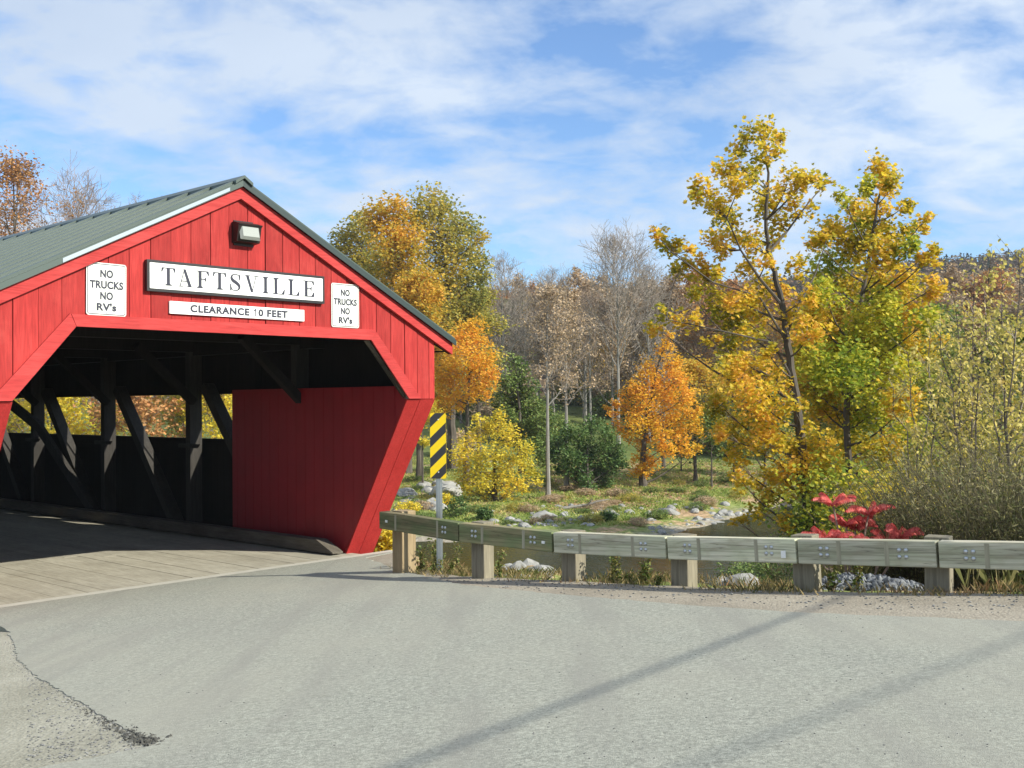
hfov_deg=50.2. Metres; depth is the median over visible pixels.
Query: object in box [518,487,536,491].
ground plant
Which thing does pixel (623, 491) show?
ground plant
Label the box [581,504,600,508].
ground plant
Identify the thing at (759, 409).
maple tree
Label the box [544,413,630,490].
green tree
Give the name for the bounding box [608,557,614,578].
weed
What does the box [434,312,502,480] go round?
maple tree
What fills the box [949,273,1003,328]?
bare tree
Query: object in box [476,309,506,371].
bare tree
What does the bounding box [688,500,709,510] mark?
ground plant
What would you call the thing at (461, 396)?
bare tree
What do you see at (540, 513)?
boulder
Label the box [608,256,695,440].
bare tree
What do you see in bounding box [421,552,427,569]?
weed
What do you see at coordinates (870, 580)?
crushed stone
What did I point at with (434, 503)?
boulder
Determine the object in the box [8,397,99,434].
riverside tree
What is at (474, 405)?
undergrowth bush
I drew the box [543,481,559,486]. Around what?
ground plant
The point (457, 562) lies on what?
weed
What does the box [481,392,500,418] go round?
undergrowth bush
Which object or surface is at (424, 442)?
young tree
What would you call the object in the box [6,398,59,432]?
riverside tree
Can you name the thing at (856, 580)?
weed
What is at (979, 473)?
weed shrub
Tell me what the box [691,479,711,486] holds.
ground plant
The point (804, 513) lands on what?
bush
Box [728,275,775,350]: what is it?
bare tree
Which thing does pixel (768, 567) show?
bush
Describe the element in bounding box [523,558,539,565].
boulder
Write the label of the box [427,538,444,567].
weed
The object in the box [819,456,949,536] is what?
bush
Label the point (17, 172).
oak tree
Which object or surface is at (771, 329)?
bare tree
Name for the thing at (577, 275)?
bare tree
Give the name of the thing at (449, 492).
ground plant
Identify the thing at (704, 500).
ground plant
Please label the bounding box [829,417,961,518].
bush
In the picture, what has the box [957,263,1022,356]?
bare tree
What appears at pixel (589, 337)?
bare tree
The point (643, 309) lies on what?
bare tree
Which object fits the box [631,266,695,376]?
bare tree
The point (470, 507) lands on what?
ground plant
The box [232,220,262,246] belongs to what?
floodlight
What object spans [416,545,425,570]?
weed
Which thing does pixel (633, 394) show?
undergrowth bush
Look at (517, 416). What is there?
undergrowth bush
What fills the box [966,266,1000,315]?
bare tree
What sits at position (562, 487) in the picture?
ground plant
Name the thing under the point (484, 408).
undergrowth bush
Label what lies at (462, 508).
bush
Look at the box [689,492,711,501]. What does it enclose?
ground plant
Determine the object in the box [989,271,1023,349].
bare tree
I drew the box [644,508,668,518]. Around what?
ground plant
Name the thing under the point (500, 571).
weed
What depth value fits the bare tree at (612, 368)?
120.20 m
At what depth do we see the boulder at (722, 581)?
13.53 m
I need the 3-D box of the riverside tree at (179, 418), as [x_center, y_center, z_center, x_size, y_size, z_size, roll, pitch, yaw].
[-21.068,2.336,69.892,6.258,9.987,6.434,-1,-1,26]
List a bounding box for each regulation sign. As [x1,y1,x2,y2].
[86,262,125,316]
[331,283,358,327]
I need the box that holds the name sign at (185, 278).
[145,259,324,303]
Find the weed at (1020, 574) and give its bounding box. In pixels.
[1018,570,1023,584]
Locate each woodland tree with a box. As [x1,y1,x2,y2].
[728,383,794,484]
[768,329,871,522]
[806,326,947,481]
[880,300,985,498]
[924,310,1017,489]
[956,319,1023,496]
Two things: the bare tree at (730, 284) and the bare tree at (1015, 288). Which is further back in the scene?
the bare tree at (1015, 288)
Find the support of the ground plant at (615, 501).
on the ground at (680, 521)
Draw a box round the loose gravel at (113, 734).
[1,574,1017,762]
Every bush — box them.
[373,529,391,551]
[394,499,422,510]
[435,493,454,505]
[442,395,476,417]
[442,492,470,517]
[446,428,476,455]
[459,392,492,418]
[469,398,505,428]
[475,506,493,520]
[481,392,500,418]
[494,399,551,439]
[511,404,572,439]
[533,411,575,441]
[549,377,587,403]
[554,382,598,404]
[587,385,631,415]
[587,390,616,405]
[591,370,639,406]
[597,510,618,521]
[622,404,657,429]
[623,383,650,403]
[634,403,674,432]
[682,423,732,452]
[698,424,738,456]
[714,561,789,576]
[734,534,793,586]
[739,427,794,458]
[763,444,935,536]
[776,480,859,537]
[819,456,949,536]
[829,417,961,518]
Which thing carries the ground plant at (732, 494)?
on the ground at (680, 521)
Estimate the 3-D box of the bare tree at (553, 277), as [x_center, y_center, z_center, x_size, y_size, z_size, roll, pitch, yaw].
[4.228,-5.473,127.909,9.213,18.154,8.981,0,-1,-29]
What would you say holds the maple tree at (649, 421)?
on the ground at (680, 521)
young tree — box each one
[417,400,446,482]
[659,439,703,470]
[683,408,731,486]
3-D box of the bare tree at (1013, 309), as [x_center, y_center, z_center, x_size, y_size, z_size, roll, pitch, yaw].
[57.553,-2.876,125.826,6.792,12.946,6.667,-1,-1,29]
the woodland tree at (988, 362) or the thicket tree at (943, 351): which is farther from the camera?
the woodland tree at (988, 362)
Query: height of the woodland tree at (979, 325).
9.718 m
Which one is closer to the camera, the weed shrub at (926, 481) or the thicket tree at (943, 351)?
the weed shrub at (926, 481)
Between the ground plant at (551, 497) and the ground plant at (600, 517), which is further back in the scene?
the ground plant at (551, 497)
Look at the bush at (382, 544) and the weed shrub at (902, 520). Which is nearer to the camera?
the weed shrub at (902, 520)
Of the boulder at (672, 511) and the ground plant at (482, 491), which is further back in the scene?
the ground plant at (482, 491)
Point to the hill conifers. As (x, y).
(947, 260)
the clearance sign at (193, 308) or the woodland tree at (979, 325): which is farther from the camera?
the woodland tree at (979, 325)
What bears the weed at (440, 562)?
on the ground at (680, 521)
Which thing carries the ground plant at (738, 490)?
on the ground at (680, 521)
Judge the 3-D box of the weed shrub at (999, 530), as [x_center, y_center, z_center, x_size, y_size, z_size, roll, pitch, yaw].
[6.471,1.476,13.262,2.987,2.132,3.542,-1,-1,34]
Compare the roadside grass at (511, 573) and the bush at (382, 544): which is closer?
the roadside grass at (511, 573)
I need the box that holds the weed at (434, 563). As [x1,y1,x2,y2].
[424,542,436,572]
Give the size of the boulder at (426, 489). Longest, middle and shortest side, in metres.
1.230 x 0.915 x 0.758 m
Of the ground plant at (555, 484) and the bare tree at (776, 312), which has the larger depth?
the bare tree at (776, 312)
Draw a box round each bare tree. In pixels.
[1,150,120,419]
[128,194,147,435]
[439,286,476,394]
[455,352,470,423]
[472,294,505,372]
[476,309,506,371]
[480,250,543,411]
[480,297,535,396]
[483,284,508,391]
[488,271,545,388]
[492,286,549,403]
[496,290,523,379]
[505,298,557,397]
[507,281,541,383]
[514,261,581,414]
[514,288,556,398]
[525,305,576,411]
[530,277,587,396]
[551,264,619,424]
[551,303,616,417]
[554,285,628,420]
[572,290,615,388]
[573,217,674,444]
[578,269,630,385]
[583,297,646,425]
[593,319,634,387]
[606,308,646,378]
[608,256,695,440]
[610,289,658,395]
[619,278,668,384]
[630,280,675,388]
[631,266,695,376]
[639,302,691,380]
[641,311,688,466]
[662,269,734,405]
[666,296,693,381]
[675,283,701,390]
[676,299,720,381]
[681,274,759,418]
[702,294,767,402]
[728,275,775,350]
[747,295,782,373]
[751,315,792,374]
[756,290,797,386]
[764,310,809,396]
[802,273,841,333]
[853,271,893,388]
[891,275,941,419]
[899,290,948,421]
[933,260,991,331]
[938,290,979,357]
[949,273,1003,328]
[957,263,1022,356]
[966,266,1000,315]
[983,304,1022,383]
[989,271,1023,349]
[997,273,1023,328]
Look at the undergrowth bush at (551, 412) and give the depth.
106.17 m
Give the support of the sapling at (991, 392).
on the ground at (680, 521)
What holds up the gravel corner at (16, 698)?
on the ground at (680, 521)
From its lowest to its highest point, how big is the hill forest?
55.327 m
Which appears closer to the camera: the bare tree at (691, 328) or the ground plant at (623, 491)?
the ground plant at (623, 491)
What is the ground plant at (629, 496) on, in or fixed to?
on the ground at (680, 521)
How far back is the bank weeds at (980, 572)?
11.99 m
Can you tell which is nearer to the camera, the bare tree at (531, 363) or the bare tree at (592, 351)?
the bare tree at (531, 363)
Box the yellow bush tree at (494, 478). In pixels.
[447,404,544,501]
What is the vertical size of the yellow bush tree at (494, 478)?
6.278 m
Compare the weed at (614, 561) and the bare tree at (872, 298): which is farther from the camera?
the bare tree at (872, 298)
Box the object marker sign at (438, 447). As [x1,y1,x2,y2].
[430,413,445,572]
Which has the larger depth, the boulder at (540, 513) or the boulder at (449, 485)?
the boulder at (449, 485)
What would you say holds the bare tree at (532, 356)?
on the ground at (680, 521)
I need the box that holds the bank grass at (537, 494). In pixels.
[392,455,815,529]
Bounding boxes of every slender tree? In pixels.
[515,281,577,498]
[544,283,599,488]
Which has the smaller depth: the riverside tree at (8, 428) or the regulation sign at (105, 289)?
the regulation sign at (105, 289)
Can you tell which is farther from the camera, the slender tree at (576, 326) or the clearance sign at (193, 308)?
the slender tree at (576, 326)
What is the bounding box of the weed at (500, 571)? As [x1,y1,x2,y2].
[494,565,504,577]
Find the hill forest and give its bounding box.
[525,249,1023,307]
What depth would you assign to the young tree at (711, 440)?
76.89 m
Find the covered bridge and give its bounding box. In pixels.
[0,175,456,604]
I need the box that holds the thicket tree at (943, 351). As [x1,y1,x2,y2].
[901,291,1023,487]
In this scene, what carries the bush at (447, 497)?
on the ground at (680, 521)
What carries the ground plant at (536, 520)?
on the ground at (680, 521)
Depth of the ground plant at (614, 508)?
60.49 m
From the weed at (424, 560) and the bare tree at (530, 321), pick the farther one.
the bare tree at (530, 321)
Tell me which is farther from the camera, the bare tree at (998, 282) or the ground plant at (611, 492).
the bare tree at (998, 282)
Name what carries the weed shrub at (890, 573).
on the ground at (680, 521)
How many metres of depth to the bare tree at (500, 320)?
132.73 m
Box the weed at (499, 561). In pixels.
[495,549,507,570]
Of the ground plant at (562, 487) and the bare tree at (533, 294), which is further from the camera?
the bare tree at (533, 294)
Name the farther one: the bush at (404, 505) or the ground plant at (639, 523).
the bush at (404, 505)
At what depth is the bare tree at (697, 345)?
127.97 m
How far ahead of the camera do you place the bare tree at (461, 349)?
117.96 m
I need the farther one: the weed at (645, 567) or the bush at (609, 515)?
the bush at (609, 515)
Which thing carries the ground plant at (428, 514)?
on the ground at (680, 521)
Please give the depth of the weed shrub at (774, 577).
15.81 m
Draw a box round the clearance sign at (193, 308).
[169,301,303,320]
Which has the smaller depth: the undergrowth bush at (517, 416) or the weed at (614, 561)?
the weed at (614, 561)
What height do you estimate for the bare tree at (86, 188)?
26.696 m
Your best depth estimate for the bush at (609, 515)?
57.70 m
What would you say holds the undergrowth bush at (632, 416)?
on the ground at (680, 521)
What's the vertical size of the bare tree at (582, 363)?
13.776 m
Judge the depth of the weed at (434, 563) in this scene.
16.50 m
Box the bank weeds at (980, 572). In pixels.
[821,564,1022,592]
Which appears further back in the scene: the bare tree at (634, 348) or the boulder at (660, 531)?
the bare tree at (634, 348)
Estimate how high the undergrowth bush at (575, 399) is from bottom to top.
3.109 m
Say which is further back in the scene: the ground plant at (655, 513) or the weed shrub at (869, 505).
the ground plant at (655, 513)
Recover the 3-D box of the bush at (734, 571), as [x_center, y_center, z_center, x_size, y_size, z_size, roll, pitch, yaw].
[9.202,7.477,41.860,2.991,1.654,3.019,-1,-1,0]
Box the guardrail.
[379,509,1023,592]
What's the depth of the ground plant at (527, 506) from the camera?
61.13 m
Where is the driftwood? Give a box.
[558,495,608,509]
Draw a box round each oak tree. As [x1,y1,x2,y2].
[0,140,103,432]
[327,206,434,375]
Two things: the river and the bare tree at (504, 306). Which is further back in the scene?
the bare tree at (504, 306)
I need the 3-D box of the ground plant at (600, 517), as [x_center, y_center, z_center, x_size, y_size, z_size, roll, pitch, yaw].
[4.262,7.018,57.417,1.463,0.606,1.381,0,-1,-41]
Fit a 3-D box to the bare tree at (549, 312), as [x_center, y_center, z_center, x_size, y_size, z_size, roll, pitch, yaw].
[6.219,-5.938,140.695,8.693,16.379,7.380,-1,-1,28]
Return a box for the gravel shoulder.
[368,553,1023,620]
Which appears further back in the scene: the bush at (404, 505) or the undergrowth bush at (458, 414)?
the undergrowth bush at (458, 414)
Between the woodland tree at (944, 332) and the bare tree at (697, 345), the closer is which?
the woodland tree at (944, 332)
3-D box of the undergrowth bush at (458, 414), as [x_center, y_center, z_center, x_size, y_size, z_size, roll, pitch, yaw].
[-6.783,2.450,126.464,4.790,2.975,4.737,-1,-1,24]
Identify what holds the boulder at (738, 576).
on the ground at (680, 521)
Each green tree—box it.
[487,351,559,473]
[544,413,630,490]
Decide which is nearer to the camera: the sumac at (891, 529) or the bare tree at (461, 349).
the sumac at (891, 529)
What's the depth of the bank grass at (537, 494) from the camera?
69.44 m
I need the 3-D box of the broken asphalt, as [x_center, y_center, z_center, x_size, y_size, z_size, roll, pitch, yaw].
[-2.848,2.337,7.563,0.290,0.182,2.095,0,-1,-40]
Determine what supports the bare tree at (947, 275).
on the ground at (680, 521)
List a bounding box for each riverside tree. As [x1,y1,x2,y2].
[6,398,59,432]
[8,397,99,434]
[10,397,153,435]
[68,395,185,437]
[146,395,213,437]
[169,394,231,438]
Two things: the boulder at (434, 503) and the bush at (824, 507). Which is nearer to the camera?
the bush at (824, 507)
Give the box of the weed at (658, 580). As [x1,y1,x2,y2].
[653,571,665,584]
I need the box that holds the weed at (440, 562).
[435,558,442,572]
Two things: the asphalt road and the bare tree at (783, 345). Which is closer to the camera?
the asphalt road
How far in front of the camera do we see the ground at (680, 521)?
78.06 m
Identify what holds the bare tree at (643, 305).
on the ground at (680, 521)
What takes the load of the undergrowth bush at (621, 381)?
on the ground at (680, 521)
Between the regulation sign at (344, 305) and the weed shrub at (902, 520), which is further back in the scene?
the regulation sign at (344, 305)
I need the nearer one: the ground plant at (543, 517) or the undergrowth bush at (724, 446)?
the ground plant at (543, 517)
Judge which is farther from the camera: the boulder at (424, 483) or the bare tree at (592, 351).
the bare tree at (592, 351)
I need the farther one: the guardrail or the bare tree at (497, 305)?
the bare tree at (497, 305)
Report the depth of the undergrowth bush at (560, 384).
137.38 m
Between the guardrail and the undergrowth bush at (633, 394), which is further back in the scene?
the undergrowth bush at (633, 394)
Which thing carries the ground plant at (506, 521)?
on the ground at (680, 521)
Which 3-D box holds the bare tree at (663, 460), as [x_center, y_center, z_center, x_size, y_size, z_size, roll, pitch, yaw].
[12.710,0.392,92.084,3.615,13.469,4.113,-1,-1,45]
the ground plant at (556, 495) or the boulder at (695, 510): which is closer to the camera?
the boulder at (695, 510)
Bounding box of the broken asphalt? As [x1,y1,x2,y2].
[67,699,171,746]
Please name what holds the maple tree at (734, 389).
on the ground at (680, 521)
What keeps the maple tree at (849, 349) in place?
on the ground at (680, 521)
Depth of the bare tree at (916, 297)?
122.39 m
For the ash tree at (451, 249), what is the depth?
89.59 m
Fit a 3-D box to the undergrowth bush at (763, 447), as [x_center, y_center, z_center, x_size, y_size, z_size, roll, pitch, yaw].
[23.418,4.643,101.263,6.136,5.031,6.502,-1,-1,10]
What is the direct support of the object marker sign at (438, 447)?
on the ground at (680, 521)
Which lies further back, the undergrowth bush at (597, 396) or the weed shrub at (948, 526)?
the undergrowth bush at (597, 396)
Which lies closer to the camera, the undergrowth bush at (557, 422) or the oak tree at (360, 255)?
the oak tree at (360, 255)
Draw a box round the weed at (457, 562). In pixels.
[449,541,462,567]
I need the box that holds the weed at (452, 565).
[447,558,456,573]
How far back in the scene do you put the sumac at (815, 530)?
13.65 m
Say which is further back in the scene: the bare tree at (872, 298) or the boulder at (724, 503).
the bare tree at (872, 298)
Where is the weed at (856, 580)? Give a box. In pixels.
[848,565,863,591]
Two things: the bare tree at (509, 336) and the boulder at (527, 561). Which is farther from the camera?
the bare tree at (509, 336)
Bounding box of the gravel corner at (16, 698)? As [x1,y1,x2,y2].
[0,632,156,767]
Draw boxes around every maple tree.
[352,188,458,473]
[393,264,469,476]
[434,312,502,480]
[601,330,706,486]
[642,113,844,536]
[661,349,727,480]
[681,356,755,472]
[753,363,830,462]
[777,147,954,519]
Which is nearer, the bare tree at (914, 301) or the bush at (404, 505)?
the bush at (404, 505)
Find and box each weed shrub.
[749,562,847,586]
[811,470,994,537]
[827,461,1019,587]
[836,436,1023,587]
[852,426,1023,591]
[865,451,1023,529]
[893,422,1023,591]
[927,432,1023,529]
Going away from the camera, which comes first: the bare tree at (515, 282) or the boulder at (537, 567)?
the boulder at (537, 567)
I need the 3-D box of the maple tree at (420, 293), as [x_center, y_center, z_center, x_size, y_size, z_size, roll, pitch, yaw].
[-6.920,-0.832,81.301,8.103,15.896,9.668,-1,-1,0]
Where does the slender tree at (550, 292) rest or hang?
on the ground at (680, 521)
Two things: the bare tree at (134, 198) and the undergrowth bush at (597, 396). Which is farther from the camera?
the undergrowth bush at (597, 396)
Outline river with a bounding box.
[376,506,792,587]
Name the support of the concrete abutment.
on the ground at (680, 521)
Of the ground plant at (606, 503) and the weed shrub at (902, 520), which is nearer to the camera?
the weed shrub at (902, 520)
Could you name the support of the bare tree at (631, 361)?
on the ground at (680, 521)
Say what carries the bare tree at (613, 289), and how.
on the ground at (680, 521)
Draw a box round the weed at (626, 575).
[620,570,633,582]
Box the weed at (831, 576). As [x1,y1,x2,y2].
[822,565,841,591]
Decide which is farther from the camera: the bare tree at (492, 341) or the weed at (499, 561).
the bare tree at (492, 341)
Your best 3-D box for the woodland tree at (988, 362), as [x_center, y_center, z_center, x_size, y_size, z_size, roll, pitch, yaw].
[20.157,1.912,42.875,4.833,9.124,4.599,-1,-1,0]
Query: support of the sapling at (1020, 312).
on the ground at (680, 521)
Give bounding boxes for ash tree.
[401,180,499,469]
[446,287,519,466]
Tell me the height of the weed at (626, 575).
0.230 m
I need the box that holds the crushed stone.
[821,572,923,591]
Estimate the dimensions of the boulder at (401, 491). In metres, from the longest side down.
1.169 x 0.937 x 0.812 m
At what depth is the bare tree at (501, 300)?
111.86 m
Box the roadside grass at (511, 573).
[380,558,1023,596]
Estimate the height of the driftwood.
0.865 m
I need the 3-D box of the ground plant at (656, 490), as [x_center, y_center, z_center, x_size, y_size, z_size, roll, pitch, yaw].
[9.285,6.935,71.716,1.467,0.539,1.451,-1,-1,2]
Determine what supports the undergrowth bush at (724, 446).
on the ground at (680, 521)
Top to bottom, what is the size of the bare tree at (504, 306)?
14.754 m
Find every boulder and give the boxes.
[396,489,409,495]
[416,481,431,487]
[421,486,432,493]
[430,481,462,496]
[430,501,447,508]
[507,560,526,571]
[518,522,528,526]
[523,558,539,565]
[530,510,558,517]
[532,565,552,571]
[657,508,679,514]
[657,529,666,533]
[690,508,698,513]
[716,575,725,585]
[720,501,729,505]
[726,573,760,586]
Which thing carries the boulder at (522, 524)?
on the ground at (680, 521)
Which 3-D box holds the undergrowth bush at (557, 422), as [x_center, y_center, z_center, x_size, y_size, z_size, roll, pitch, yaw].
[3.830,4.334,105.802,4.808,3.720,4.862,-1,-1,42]
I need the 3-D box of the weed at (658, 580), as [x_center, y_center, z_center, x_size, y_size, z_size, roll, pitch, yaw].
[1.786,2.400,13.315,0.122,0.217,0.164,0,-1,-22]
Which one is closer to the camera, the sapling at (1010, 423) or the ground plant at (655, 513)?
the sapling at (1010, 423)
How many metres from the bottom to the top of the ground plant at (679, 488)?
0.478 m
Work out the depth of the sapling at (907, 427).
21.14 m
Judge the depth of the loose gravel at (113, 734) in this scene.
7.89 m
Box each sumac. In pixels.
[801,526,854,573]
[811,492,894,590]
[828,523,924,575]
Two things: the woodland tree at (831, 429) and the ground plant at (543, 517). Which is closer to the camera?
the woodland tree at (831, 429)
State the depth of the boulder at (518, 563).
41.07 m
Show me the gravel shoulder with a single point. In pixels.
(854, 603)
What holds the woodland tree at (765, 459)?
on the ground at (680, 521)
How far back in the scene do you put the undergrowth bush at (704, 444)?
105.58 m
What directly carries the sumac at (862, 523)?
on the ground at (680, 521)
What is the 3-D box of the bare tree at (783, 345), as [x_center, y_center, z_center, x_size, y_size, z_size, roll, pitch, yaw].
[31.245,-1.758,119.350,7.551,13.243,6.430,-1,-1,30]
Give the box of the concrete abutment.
[0,550,391,607]
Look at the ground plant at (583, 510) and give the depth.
60.75 m
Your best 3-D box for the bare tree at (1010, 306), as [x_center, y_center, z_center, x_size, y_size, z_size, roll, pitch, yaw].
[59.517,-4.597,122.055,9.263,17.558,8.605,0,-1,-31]
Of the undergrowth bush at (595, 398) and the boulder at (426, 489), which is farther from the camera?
the undergrowth bush at (595, 398)
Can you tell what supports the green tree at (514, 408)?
on the ground at (680, 521)
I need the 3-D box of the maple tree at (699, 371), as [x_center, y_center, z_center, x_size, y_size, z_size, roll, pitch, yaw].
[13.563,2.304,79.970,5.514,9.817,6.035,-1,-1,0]
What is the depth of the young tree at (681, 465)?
87.85 m
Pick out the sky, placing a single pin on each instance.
(553, 120)
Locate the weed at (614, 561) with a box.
[609,556,621,578]
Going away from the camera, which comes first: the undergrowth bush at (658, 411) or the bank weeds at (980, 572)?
the bank weeds at (980, 572)
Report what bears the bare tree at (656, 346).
on the ground at (680, 521)
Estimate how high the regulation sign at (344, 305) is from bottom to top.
0.762 m
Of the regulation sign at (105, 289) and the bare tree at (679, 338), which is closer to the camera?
the regulation sign at (105, 289)
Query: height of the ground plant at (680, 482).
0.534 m
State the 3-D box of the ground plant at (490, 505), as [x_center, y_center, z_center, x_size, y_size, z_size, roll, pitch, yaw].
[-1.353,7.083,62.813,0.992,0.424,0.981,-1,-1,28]
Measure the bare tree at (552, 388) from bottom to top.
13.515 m
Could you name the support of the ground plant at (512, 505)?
on the ground at (680, 521)
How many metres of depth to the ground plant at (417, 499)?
64.03 m
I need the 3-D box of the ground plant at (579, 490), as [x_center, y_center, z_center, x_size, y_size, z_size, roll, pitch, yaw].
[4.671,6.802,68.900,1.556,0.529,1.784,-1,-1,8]
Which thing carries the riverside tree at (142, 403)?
on the ground at (680, 521)
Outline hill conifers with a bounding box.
[506,249,1023,303]
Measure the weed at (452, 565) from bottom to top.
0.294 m
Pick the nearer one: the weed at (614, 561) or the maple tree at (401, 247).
the weed at (614, 561)
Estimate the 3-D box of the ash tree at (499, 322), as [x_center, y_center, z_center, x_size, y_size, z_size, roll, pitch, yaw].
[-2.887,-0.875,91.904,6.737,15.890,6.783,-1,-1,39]
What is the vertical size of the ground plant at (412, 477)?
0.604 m
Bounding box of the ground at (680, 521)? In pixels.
[10,283,1023,593]
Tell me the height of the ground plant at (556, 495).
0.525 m
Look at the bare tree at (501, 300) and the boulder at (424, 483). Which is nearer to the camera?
the boulder at (424, 483)
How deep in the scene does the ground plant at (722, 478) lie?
80.53 m
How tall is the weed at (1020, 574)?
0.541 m
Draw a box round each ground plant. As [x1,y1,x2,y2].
[403,474,421,481]
[409,497,427,503]
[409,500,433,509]
[411,494,433,499]
[412,485,423,489]
[419,511,435,517]
[433,488,456,497]
[465,503,485,513]
[473,486,491,494]
[478,503,495,509]
[502,519,516,523]
[504,500,525,510]
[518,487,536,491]
[519,503,539,511]
[527,517,541,524]
[538,495,559,502]
[541,514,553,519]
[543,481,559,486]
[544,493,566,499]
[557,484,578,490]
[574,488,596,495]
[575,508,596,513]
[578,512,602,521]
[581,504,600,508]
[588,499,611,503]
[588,506,603,511]
[595,501,612,508]
[605,505,621,511]
[606,487,629,496]
[609,499,621,503]
[613,487,632,493]
[617,491,642,501]
[628,516,648,526]
[642,486,663,492]
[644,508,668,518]
[665,485,687,492]
[673,479,686,484]
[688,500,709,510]
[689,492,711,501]
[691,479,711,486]
[691,489,709,494]
[693,495,718,506]
[715,474,731,482]
[729,487,747,493]
[729,493,742,497]
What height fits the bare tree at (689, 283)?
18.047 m
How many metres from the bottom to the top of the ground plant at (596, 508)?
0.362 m
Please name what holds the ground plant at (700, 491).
on the ground at (680, 521)
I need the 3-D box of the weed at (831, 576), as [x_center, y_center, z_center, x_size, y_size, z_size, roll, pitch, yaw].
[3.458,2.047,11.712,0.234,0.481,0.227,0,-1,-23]
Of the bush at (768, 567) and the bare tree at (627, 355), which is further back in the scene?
the bare tree at (627, 355)
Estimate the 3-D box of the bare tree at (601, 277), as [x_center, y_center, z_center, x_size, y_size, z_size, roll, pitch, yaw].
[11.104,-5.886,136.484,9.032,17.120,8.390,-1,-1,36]
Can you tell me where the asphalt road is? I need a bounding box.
[0,551,1023,767]
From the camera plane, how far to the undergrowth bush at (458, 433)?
99.46 m
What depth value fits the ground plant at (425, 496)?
67.22 m
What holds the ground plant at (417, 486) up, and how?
on the ground at (680, 521)
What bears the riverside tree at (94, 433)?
on the ground at (680, 521)
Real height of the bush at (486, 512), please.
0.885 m
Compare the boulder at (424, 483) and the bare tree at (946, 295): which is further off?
the bare tree at (946, 295)
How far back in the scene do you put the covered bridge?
21.56 m
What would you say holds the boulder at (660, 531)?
on the ground at (680, 521)
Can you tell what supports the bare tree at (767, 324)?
on the ground at (680, 521)
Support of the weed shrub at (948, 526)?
on the ground at (680, 521)
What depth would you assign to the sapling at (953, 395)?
19.49 m
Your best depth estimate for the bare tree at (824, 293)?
150.43 m
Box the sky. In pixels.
[0,0,1023,292]
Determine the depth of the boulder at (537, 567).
40.37 m
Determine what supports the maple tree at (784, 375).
on the ground at (680, 521)
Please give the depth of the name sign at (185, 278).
17.28 m
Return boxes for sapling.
[881,316,958,513]
[916,244,1013,500]
[944,313,1023,493]
[963,235,1023,511]
[1005,302,1023,464]
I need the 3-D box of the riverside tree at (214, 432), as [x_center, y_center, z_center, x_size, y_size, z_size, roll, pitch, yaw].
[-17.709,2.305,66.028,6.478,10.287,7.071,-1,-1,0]
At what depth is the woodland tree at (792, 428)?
52.11 m
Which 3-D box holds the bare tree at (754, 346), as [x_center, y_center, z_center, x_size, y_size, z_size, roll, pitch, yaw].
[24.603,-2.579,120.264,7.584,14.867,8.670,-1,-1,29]
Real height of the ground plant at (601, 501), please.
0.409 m
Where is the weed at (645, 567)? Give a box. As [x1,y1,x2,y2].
[638,558,652,584]

